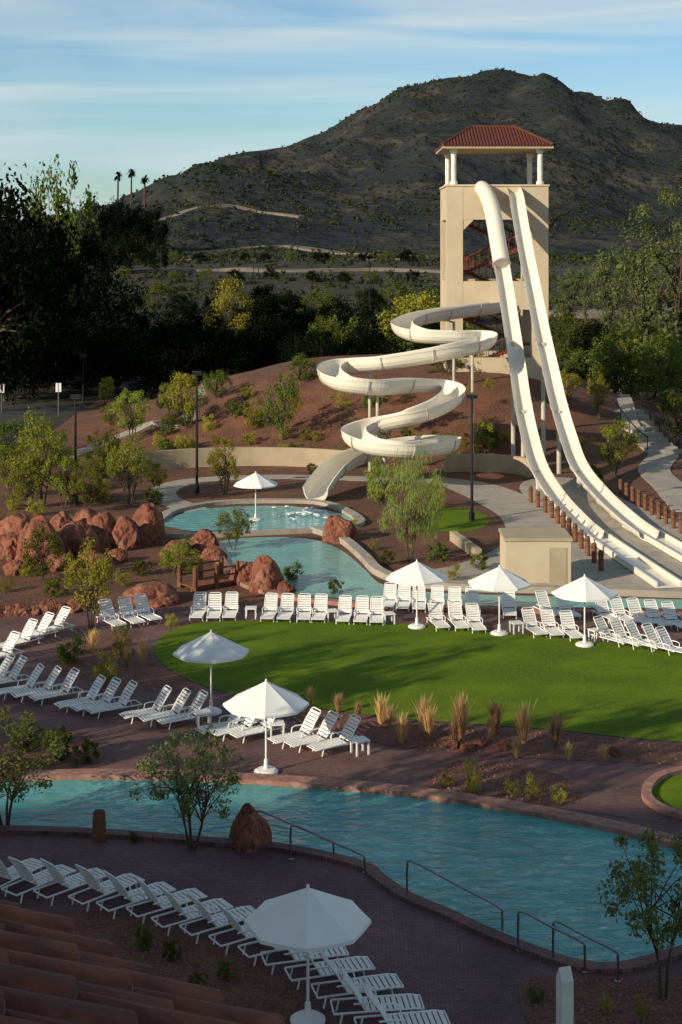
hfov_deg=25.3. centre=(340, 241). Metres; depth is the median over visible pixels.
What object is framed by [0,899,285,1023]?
roof
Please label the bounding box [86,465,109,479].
shrub
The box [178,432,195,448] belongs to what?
shrub
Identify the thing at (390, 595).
sun lounger
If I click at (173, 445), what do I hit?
shrub
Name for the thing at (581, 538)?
timber bollard
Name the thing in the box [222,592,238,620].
sun lounger
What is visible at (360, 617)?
sun lounger
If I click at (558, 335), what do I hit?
tree
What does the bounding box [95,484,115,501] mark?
shrub
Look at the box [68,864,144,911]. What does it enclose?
sun lounger
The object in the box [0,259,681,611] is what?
ground
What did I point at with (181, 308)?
tree
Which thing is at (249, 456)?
garden wall
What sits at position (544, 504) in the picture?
timber bollard
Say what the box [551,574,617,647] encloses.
parasol
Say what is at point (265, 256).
tree
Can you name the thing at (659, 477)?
hill path
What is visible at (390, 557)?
shrub
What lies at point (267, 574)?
boulder
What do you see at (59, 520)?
boulder
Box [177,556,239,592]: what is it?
timber footbridge
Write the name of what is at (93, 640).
ornamental clump
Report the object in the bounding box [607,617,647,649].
sun lounger
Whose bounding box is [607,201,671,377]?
tree
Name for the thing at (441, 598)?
sun lounger
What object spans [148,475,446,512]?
garden path
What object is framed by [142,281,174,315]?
tree
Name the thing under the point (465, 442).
shrub
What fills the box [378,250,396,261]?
tree
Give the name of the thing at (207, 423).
shrub
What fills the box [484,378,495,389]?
shrub
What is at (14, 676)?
sun lounger
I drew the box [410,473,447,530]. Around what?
tree
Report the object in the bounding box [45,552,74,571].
boulder
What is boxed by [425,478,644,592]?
plaza
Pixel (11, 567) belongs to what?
boulder
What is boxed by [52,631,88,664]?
shrub
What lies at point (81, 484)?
tree
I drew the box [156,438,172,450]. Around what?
shrub
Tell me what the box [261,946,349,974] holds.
sun lounger
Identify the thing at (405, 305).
tree
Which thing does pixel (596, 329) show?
tree
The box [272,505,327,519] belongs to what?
splash foam
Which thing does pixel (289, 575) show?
shrub
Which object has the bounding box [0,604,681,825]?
patio
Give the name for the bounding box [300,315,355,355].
tree
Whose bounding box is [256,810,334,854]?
pool handrail
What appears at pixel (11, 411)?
car park
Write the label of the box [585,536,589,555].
timber bollard
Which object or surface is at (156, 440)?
shrub
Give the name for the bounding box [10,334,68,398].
tree
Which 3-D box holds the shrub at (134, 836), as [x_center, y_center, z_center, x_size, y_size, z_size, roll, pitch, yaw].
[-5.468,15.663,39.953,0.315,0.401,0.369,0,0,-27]
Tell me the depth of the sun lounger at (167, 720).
49.80 m
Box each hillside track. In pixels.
[112,245,437,256]
[159,204,306,221]
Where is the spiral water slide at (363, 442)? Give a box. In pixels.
[302,301,500,499]
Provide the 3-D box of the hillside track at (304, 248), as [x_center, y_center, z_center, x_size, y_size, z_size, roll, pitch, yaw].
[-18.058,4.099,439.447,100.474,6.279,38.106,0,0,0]
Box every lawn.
[154,620,681,741]
[652,774,681,809]
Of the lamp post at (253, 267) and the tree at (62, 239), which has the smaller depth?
the tree at (62, 239)
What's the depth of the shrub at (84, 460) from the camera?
104.51 m
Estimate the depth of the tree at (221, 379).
122.45 m
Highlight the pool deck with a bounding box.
[0,607,681,1023]
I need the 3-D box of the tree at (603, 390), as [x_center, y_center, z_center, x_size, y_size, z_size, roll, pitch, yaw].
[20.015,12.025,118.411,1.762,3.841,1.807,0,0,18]
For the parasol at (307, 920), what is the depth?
30.26 m
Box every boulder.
[0,513,31,534]
[0,532,19,560]
[0,604,6,617]
[3,559,29,575]
[3,605,15,616]
[14,603,32,616]
[15,515,65,564]
[30,605,41,615]
[39,599,57,614]
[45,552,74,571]
[50,511,72,531]
[57,602,67,613]
[60,521,100,556]
[66,598,82,613]
[73,508,97,523]
[76,550,106,567]
[89,512,115,551]
[107,548,127,563]
[110,515,140,550]
[122,581,178,607]
[132,502,166,545]
[158,539,192,557]
[190,528,217,551]
[200,544,226,559]
[228,561,252,585]
[229,803,271,852]
[249,555,284,592]
[277,580,295,592]
[322,514,357,543]
[446,739,460,748]
[460,742,474,752]
[472,737,486,747]
[495,741,509,750]
[605,746,619,756]
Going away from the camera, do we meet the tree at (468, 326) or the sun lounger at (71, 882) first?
the sun lounger at (71, 882)
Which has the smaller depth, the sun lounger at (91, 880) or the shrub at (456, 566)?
the sun lounger at (91, 880)
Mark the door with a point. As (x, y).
(557, 556)
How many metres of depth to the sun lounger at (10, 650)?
57.53 m
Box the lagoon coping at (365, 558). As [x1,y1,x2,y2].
[310,526,681,597]
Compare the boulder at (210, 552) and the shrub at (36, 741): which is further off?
the boulder at (210, 552)
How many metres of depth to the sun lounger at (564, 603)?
64.25 m
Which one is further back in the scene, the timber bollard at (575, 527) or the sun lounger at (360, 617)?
the timber bollard at (575, 527)
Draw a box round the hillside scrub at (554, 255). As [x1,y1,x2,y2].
[42,67,681,260]
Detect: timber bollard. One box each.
[528,486,532,502]
[535,491,539,507]
[543,496,546,512]
[549,501,553,517]
[555,506,559,523]
[561,511,565,528]
[566,517,571,535]
[572,523,577,541]
[578,529,583,548]
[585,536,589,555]
[591,543,596,562]
[598,550,603,570]
[618,479,622,494]
[624,482,628,498]
[630,486,634,502]
[636,490,640,506]
[643,494,647,510]
[649,498,653,514]
[656,502,660,518]
[663,506,667,523]
[671,510,675,528]
[678,515,681,533]
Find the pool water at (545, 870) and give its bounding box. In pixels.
[0,780,681,961]
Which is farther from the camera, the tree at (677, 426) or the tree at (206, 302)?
the tree at (206, 302)
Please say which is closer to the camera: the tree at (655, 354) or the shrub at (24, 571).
the shrub at (24, 571)
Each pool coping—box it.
[0,768,681,849]
[0,825,681,973]
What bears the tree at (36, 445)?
on the ground at (325, 417)
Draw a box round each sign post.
[0,384,3,412]
[56,383,60,415]
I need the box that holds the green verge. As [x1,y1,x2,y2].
[416,508,488,531]
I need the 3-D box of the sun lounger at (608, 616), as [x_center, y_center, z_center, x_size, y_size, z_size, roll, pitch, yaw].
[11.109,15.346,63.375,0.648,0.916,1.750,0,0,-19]
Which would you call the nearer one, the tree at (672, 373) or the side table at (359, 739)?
the side table at (359, 739)
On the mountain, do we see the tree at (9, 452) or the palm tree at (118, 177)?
the palm tree at (118, 177)
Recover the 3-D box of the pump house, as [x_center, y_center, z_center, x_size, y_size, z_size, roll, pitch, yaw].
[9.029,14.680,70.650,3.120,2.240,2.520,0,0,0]
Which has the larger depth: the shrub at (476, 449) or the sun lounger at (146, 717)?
the shrub at (476, 449)
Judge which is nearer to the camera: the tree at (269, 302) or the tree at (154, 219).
the tree at (269, 302)
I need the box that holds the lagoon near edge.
[214,543,681,618]
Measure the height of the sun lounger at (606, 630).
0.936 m
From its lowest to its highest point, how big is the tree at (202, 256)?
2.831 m
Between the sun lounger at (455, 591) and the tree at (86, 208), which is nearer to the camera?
the sun lounger at (455, 591)
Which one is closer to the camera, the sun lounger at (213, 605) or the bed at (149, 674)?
the bed at (149, 674)
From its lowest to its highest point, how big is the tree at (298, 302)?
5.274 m
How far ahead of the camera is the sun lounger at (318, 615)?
63.83 m
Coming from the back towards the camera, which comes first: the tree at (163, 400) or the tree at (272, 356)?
the tree at (272, 356)
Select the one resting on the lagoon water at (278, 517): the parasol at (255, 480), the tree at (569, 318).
the parasol at (255, 480)
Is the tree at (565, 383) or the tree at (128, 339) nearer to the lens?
the tree at (565, 383)
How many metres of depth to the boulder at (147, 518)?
79.31 m
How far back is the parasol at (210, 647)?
50.34 m
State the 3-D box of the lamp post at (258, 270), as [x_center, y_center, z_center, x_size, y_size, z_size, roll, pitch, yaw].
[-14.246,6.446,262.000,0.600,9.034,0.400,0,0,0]
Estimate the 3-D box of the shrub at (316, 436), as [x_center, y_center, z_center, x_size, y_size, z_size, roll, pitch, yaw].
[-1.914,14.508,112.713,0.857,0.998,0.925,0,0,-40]
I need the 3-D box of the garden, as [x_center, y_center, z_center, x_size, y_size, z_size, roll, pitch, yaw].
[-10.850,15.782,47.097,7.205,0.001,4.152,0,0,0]
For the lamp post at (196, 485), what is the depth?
95.33 m
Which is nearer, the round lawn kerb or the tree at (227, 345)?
the round lawn kerb
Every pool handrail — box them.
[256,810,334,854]
[288,824,365,873]
[406,859,504,931]
[515,910,587,973]
[552,920,620,982]
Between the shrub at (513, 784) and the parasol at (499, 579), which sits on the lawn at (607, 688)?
the parasol at (499, 579)
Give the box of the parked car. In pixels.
[112,381,152,396]
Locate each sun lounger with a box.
[0,618,41,649]
[0,631,24,657]
[0,653,16,681]
[0,655,28,683]
[0,663,44,699]
[0,858,43,887]
[1,856,76,903]
[10,665,63,702]
[14,612,58,644]
[28,667,83,705]
[29,606,74,637]
[33,858,106,905]
[54,674,107,712]
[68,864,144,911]
[69,677,123,715]
[85,680,142,718]
[96,598,126,628]
[96,870,175,918]
[115,596,145,627]
[119,685,172,723]
[126,875,206,924]
[133,593,162,623]
[138,687,192,726]
[151,885,233,935]
[156,689,212,729]
[179,892,255,943]
[189,592,206,620]
[195,713,248,736]
[206,592,221,620]
[208,902,254,954]
[211,717,263,740]
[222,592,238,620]
[229,718,285,742]
[238,912,279,965]
[260,593,278,621]
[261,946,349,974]
[267,707,323,748]
[277,593,294,621]
[284,710,340,752]
[284,952,375,989]
[296,593,311,621]
[307,714,361,756]
[310,951,403,1008]
[311,593,327,622]
[330,965,424,1023]
[336,595,352,624]
[353,595,368,624]
[353,982,450,1023]
[369,596,384,625]
[381,582,397,610]
[396,584,411,611]
[412,586,426,612]
[426,601,450,630]
[430,585,444,613]
[447,586,461,614]
[447,601,469,631]
[464,603,486,632]
[465,586,480,614]
[501,591,516,618]
[520,607,547,637]
[532,590,564,616]
[538,608,564,638]
[553,597,581,619]
[559,610,582,640]
[590,615,631,647]
[591,601,621,623]
[607,596,638,625]
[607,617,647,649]
[623,620,662,651]
[626,597,655,626]
[639,622,681,655]
[643,599,672,628]
[654,626,681,652]
[658,601,681,630]
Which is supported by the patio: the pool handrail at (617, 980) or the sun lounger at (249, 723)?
the sun lounger at (249, 723)
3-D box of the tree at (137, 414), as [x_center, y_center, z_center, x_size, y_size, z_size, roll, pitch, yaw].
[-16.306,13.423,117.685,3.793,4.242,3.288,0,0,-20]
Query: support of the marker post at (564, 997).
on the corner bed at (531, 1016)
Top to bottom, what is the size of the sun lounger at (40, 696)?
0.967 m
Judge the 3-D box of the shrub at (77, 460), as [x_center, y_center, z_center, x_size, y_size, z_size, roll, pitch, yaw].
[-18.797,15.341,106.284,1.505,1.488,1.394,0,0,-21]
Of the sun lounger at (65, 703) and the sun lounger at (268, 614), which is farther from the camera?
the sun lounger at (268, 614)
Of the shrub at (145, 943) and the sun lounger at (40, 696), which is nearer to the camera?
the shrub at (145, 943)
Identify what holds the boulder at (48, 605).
on the ground at (325, 417)
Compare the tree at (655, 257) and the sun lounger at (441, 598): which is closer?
the sun lounger at (441, 598)
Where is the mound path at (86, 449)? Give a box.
[63,379,214,456]
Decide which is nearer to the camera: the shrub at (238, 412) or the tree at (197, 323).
the shrub at (238, 412)
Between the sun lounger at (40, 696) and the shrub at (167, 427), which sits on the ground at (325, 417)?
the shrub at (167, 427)
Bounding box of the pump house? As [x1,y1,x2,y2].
[499,528,571,584]
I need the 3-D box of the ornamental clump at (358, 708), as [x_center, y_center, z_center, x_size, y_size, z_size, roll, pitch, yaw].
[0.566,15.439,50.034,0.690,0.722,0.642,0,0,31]
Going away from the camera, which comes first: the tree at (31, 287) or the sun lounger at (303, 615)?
the sun lounger at (303, 615)
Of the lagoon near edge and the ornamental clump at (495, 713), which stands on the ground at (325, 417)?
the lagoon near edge
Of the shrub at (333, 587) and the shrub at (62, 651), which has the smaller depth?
the shrub at (62, 651)
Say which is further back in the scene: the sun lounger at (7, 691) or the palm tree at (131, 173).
the palm tree at (131, 173)
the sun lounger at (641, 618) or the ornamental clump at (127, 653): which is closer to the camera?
the ornamental clump at (127, 653)
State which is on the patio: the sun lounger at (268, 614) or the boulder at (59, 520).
the sun lounger at (268, 614)
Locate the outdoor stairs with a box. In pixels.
[612,398,681,453]
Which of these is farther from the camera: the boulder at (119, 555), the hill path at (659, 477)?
the hill path at (659, 477)
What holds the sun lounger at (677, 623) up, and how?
on the patio
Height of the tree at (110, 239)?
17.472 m
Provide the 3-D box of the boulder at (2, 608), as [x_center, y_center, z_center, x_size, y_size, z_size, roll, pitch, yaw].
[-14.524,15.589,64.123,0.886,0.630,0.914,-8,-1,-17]
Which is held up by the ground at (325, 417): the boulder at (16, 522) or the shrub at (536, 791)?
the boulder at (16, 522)
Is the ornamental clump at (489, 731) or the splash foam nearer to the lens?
the ornamental clump at (489, 731)
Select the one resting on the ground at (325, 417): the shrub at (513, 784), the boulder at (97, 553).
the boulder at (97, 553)
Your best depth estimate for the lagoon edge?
88.40 m
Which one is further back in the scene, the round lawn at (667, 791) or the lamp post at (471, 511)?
the lamp post at (471, 511)
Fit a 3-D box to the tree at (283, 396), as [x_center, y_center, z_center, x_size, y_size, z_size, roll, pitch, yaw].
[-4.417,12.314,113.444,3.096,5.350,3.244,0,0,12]
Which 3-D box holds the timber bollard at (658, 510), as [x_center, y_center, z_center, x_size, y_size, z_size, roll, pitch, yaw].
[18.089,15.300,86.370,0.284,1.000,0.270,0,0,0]
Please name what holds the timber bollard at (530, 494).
on the plaza
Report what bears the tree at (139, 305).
on the ground at (325, 417)
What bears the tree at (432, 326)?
on the ground at (325, 417)
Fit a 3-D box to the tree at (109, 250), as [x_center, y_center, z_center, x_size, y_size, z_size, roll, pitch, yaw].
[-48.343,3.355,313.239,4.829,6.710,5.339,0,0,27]
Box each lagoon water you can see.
[164,506,350,531]
[219,537,681,608]
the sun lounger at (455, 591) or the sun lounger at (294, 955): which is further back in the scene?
the sun lounger at (455, 591)
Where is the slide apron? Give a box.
[519,477,681,588]
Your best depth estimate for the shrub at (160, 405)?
124.64 m
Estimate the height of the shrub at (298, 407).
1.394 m
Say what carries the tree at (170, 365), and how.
on the ground at (325, 417)
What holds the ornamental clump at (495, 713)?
on the planting bed at (549, 751)
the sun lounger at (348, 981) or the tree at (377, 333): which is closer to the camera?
the sun lounger at (348, 981)
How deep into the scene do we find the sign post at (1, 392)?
139.62 m
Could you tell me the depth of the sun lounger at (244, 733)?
48.30 m
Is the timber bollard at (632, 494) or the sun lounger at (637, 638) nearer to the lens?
the sun lounger at (637, 638)
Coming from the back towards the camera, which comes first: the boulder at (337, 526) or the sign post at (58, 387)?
the sign post at (58, 387)
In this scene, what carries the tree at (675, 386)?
on the ground at (325, 417)
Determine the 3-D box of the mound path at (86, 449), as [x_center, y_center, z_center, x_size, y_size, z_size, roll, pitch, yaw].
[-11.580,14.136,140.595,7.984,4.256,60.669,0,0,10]
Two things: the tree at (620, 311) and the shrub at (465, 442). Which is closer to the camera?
the shrub at (465, 442)
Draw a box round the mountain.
[9,69,681,260]
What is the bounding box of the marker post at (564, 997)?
[555,966,573,1023]
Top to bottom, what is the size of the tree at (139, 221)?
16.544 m
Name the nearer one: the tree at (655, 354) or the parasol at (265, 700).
the parasol at (265, 700)
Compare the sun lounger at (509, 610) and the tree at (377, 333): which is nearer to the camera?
the sun lounger at (509, 610)
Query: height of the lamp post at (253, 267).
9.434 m
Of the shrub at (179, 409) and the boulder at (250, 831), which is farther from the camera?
the shrub at (179, 409)
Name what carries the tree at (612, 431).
on the ground at (325, 417)
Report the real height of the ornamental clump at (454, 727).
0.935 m
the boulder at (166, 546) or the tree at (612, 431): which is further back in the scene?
the tree at (612, 431)
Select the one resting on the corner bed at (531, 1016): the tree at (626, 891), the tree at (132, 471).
the tree at (626, 891)
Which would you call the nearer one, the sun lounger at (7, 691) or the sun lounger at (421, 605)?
the sun lounger at (7, 691)
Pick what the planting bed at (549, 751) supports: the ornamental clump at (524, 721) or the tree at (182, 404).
the ornamental clump at (524, 721)
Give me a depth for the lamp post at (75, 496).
91.20 m
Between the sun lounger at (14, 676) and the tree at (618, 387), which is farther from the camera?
the tree at (618, 387)
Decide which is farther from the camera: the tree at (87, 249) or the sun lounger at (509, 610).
the tree at (87, 249)
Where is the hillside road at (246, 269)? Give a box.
[110,267,439,273]
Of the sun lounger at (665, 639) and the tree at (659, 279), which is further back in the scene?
the tree at (659, 279)
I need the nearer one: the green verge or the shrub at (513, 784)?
the shrub at (513, 784)
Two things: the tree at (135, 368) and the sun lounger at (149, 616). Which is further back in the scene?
the tree at (135, 368)
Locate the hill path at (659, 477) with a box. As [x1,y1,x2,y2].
[611,389,681,511]
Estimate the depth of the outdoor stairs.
117.05 m
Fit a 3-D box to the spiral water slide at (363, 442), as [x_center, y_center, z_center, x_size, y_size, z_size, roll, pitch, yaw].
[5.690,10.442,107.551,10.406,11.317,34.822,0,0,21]
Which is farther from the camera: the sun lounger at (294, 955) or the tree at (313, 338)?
the tree at (313, 338)
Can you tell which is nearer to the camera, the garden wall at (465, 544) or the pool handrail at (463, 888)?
the pool handrail at (463, 888)
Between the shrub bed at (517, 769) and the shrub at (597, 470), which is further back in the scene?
the shrub at (597, 470)
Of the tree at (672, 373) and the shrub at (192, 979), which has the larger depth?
the tree at (672, 373)
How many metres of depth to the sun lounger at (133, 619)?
63.11 m
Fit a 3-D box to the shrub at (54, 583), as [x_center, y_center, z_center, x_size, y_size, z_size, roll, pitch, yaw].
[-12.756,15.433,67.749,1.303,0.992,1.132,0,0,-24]
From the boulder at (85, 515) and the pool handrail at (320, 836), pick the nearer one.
the pool handrail at (320, 836)
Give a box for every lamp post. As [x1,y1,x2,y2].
[70,395,80,504]
[80,354,85,400]
[159,246,161,280]
[192,371,201,492]
[252,251,255,287]
[257,253,259,296]
[368,266,370,312]
[466,394,476,520]
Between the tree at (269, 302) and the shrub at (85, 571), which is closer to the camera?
the shrub at (85, 571)
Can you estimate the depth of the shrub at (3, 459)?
106.83 m
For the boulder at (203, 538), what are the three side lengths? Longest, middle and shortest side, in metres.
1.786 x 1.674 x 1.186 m
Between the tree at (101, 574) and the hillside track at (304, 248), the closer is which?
the tree at (101, 574)
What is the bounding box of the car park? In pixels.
[0,402,87,438]
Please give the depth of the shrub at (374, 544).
77.77 m
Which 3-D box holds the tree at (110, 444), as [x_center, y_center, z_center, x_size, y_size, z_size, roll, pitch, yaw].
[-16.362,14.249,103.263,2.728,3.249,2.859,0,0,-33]
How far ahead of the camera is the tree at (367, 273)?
293.89 m
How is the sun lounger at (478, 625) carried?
on the patio
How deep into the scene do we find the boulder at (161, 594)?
66.01 m
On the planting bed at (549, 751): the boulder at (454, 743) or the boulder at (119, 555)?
the boulder at (454, 743)
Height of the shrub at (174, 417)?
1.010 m
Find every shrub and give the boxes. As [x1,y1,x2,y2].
[0,449,9,465]
[0,576,14,592]
[3,492,20,506]
[6,721,45,752]
[7,498,20,509]
[18,564,32,576]
[24,497,45,515]
[40,725,73,761]
[41,577,68,597]
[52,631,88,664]
[68,450,81,465]
[68,493,80,503]
[72,738,99,764]
[75,568,88,581]
[79,454,98,470]
[84,483,101,500]
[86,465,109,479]
[88,646,119,684]
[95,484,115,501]
[99,478,111,487]
[108,622,132,654]
[115,568,132,585]
[127,830,138,842]
[129,560,151,575]
[132,922,154,950]
[143,486,163,504]
[151,435,165,445]
[154,398,164,408]
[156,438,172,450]
[159,412,178,429]
[160,425,173,436]
[161,939,182,961]
[164,612,177,625]
[167,441,177,449]
[168,413,178,423]
[172,433,188,447]
[173,399,187,414]
[174,437,191,448]
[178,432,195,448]
[179,413,194,425]
[187,970,208,986]
[201,414,216,430]
[210,433,220,445]
[215,959,237,981]
[226,397,249,419]
[236,384,250,397]
[242,431,256,445]
[243,415,263,426]
[244,385,254,398]
[255,396,264,403]
[282,559,303,579]
[289,394,304,410]
[299,427,312,439]
[306,463,316,473]
[310,431,320,442]
[328,579,344,593]
[333,391,351,408]
[361,397,374,410]
[368,536,378,549]
[375,430,391,438]
[377,549,395,565]
[400,394,410,403]
[400,428,411,436]
[408,427,421,435]
[423,541,448,561]
[427,428,440,434]
[437,767,454,786]
[446,560,463,579]
[451,443,463,453]
[460,430,479,449]
[462,755,484,793]
[467,441,478,453]
[469,552,488,569]
[477,423,500,447]
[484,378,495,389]
[497,426,510,441]
[503,776,520,796]
[523,771,542,797]
[527,984,544,1002]
[548,780,566,803]
[578,435,588,455]
[591,464,603,479]
[599,991,614,1013]
[633,994,647,1020]
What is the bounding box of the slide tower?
[434,125,554,379]
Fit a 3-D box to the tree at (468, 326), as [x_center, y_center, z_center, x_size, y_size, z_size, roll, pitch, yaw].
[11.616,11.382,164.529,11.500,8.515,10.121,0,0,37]
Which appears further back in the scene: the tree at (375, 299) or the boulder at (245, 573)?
the tree at (375, 299)
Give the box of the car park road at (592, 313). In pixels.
[518,304,671,318]
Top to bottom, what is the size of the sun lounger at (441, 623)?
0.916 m
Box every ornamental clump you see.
[83,626,102,651]
[121,644,131,666]
[129,637,150,663]
[302,686,316,705]
[330,692,347,712]
[352,700,364,718]
[369,690,388,724]
[379,704,397,727]
[389,708,411,743]
[408,693,438,731]
[410,702,438,739]
[441,689,479,737]
[445,715,461,738]
[482,694,509,733]
[483,715,497,740]
[508,697,537,743]
[509,738,520,758]
[538,710,572,746]
[562,741,575,760]
[595,741,609,763]
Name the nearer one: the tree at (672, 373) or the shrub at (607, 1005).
the shrub at (607, 1005)
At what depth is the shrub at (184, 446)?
112.71 m
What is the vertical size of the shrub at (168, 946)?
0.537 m
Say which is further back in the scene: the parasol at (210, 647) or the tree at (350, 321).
the tree at (350, 321)
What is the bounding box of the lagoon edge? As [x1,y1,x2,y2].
[162,498,364,537]
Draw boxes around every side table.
[195,709,211,726]
[245,606,256,618]
[268,720,284,736]
[324,608,338,621]
[350,736,369,756]
[381,611,395,624]
[509,620,523,634]
[587,627,604,641]
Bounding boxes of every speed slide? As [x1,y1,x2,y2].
[474,181,681,587]
[506,187,681,561]
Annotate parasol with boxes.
[173,630,248,715]
[223,679,308,773]
[234,471,277,520]
[244,884,370,1023]
[386,560,446,628]
[468,565,530,635]
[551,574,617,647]
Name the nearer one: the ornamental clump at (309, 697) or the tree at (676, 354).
the ornamental clump at (309, 697)
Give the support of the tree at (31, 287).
on the ground at (325, 417)
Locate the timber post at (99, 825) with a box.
[92,809,105,841]
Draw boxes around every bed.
[55,636,193,693]
[55,911,328,1023]
[283,708,681,764]
[428,757,581,805]
[519,973,681,1023]
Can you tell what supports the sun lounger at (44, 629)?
on the patio
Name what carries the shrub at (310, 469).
on the ground at (325, 417)
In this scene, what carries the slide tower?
on the ground at (325, 417)
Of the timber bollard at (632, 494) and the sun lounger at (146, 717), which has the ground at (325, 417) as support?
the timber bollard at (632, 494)
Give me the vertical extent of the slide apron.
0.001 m
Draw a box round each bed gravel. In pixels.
[288,708,680,763]
[433,758,578,802]
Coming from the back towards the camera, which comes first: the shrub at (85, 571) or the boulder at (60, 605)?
the shrub at (85, 571)
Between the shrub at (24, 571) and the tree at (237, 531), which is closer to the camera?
the shrub at (24, 571)
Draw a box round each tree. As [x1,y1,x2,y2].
[0,162,81,405]
[0,207,57,392]
[0,208,79,323]
[0,328,33,389]
[0,418,35,455]
[0,443,34,494]
[0,702,69,824]
[1,460,50,507]
[6,406,70,506]
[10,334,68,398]
[19,520,64,579]
[23,421,56,448]
[24,154,101,287]
[31,210,86,277]
[42,443,88,507]
[46,326,128,394]
[55,256,150,372]
[63,536,114,627]
[64,219,116,304]
[67,467,106,507]
[83,193,118,246]
[84,426,120,468]
[90,333,148,386]
[91,296,150,363]
[97,196,127,251]
[98,243,119,269]
[98,376,114,405]
[98,401,120,430]
[104,429,157,504]
[105,386,152,440]
[109,195,145,246]
[113,310,172,354]
[114,171,122,251]
[114,232,146,273]
[114,323,192,398]
[117,265,130,278]
[118,291,143,312]
[124,201,154,247]
[127,169,136,213]
[127,722,243,849]
[130,316,211,395]
[138,204,170,250]
[140,175,149,216]
[140,239,169,273]
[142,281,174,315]
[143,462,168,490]
[150,305,205,348]
[157,382,184,417]
[157,534,206,580]
[164,292,199,319]
[166,371,205,428]
[168,270,182,280]
[169,251,181,261]
[178,329,236,390]
[179,305,233,363]
[188,317,255,379]
[192,251,207,261]
[198,269,212,282]
[198,369,232,398]
[201,273,254,340]
[202,290,229,312]
[205,438,239,494]
[213,506,255,549]
[217,301,263,326]
[218,311,288,375]
[226,269,245,281]
[234,305,299,372]
[237,291,313,353]
[239,252,249,260]
[241,283,287,316]
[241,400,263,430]
[257,252,271,261]
[260,371,299,440]
[263,267,278,277]
[275,330,312,363]
[282,289,309,318]
[285,249,297,260]
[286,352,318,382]
[289,308,326,339]
[292,327,347,358]
[296,285,344,315]
[299,294,357,344]
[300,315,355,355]
[304,270,319,281]
[306,315,376,356]
[310,250,330,263]
[310,315,333,355]
[331,320,391,355]
[335,270,350,283]
[338,299,402,353]
[353,286,389,311]
[354,326,406,354]
[357,252,371,261]
[360,271,377,279]
[364,375,391,407]
[364,456,401,516]
[369,438,447,561]
[373,333,423,353]
[376,291,439,349]
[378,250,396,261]
[378,277,413,313]
[384,282,439,318]
[395,322,465,352]
[397,249,418,263]
[405,269,419,280]
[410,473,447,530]
[412,309,481,329]
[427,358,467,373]
[429,287,439,306]
[466,351,486,372]
[474,416,493,453]
[548,291,555,306]
[548,314,581,363]
[550,306,603,355]
[552,268,586,342]
[553,342,571,372]
[560,368,582,403]
[565,318,624,358]
[566,347,596,377]
[568,354,618,390]
[574,256,598,321]
[582,331,654,393]
[587,248,630,327]
[587,371,608,418]
[587,417,644,475]
[591,823,681,997]
[592,324,636,359]
[599,348,659,397]
[605,312,664,360]
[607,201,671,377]
[611,254,636,326]
[619,339,639,371]
[623,334,681,398]
[627,331,681,406]
[635,329,667,355]
[640,186,681,385]
[645,241,673,326]
[650,328,681,352]
[654,389,681,445]
[657,322,681,349]
[657,364,681,394]
[669,349,681,391]
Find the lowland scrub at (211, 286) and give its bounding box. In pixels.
[19,253,681,390]
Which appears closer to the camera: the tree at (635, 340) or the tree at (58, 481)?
the tree at (58, 481)
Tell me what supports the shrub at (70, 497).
on the ground at (325, 417)
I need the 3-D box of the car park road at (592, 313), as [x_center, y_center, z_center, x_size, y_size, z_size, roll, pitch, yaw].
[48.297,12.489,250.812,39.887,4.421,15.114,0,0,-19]
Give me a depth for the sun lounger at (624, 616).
63.33 m
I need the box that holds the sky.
[0,0,681,219]
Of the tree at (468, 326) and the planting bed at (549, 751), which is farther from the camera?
the tree at (468, 326)
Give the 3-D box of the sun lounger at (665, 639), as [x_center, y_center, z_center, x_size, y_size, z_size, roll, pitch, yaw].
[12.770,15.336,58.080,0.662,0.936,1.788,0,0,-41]
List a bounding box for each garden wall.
[141,447,343,470]
[444,453,532,476]
[450,531,481,558]
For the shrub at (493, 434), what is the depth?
110.98 m
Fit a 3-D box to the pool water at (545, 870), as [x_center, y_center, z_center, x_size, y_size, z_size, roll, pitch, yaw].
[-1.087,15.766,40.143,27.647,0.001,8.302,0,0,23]
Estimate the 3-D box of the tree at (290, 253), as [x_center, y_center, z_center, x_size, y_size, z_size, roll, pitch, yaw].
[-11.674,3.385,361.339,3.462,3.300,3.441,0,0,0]
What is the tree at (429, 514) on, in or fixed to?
on the ground at (325, 417)
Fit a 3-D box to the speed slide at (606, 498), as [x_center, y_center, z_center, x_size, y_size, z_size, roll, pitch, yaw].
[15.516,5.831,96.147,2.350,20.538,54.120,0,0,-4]
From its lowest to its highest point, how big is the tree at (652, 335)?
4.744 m
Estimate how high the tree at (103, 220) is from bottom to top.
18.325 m
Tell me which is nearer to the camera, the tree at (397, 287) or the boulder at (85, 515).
the boulder at (85, 515)
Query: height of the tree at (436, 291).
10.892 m
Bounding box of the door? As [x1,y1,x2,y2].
[549,548,566,584]
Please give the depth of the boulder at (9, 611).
63.93 m
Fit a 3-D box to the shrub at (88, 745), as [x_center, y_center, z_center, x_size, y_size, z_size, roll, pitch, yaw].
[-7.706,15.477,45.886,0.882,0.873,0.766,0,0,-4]
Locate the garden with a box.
[0,729,104,769]
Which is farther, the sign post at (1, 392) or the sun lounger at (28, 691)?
the sign post at (1, 392)
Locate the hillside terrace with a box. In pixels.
[184,258,398,260]
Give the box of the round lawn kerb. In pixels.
[641,766,681,818]
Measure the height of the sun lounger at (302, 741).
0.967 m
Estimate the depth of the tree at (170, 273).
295.66 m

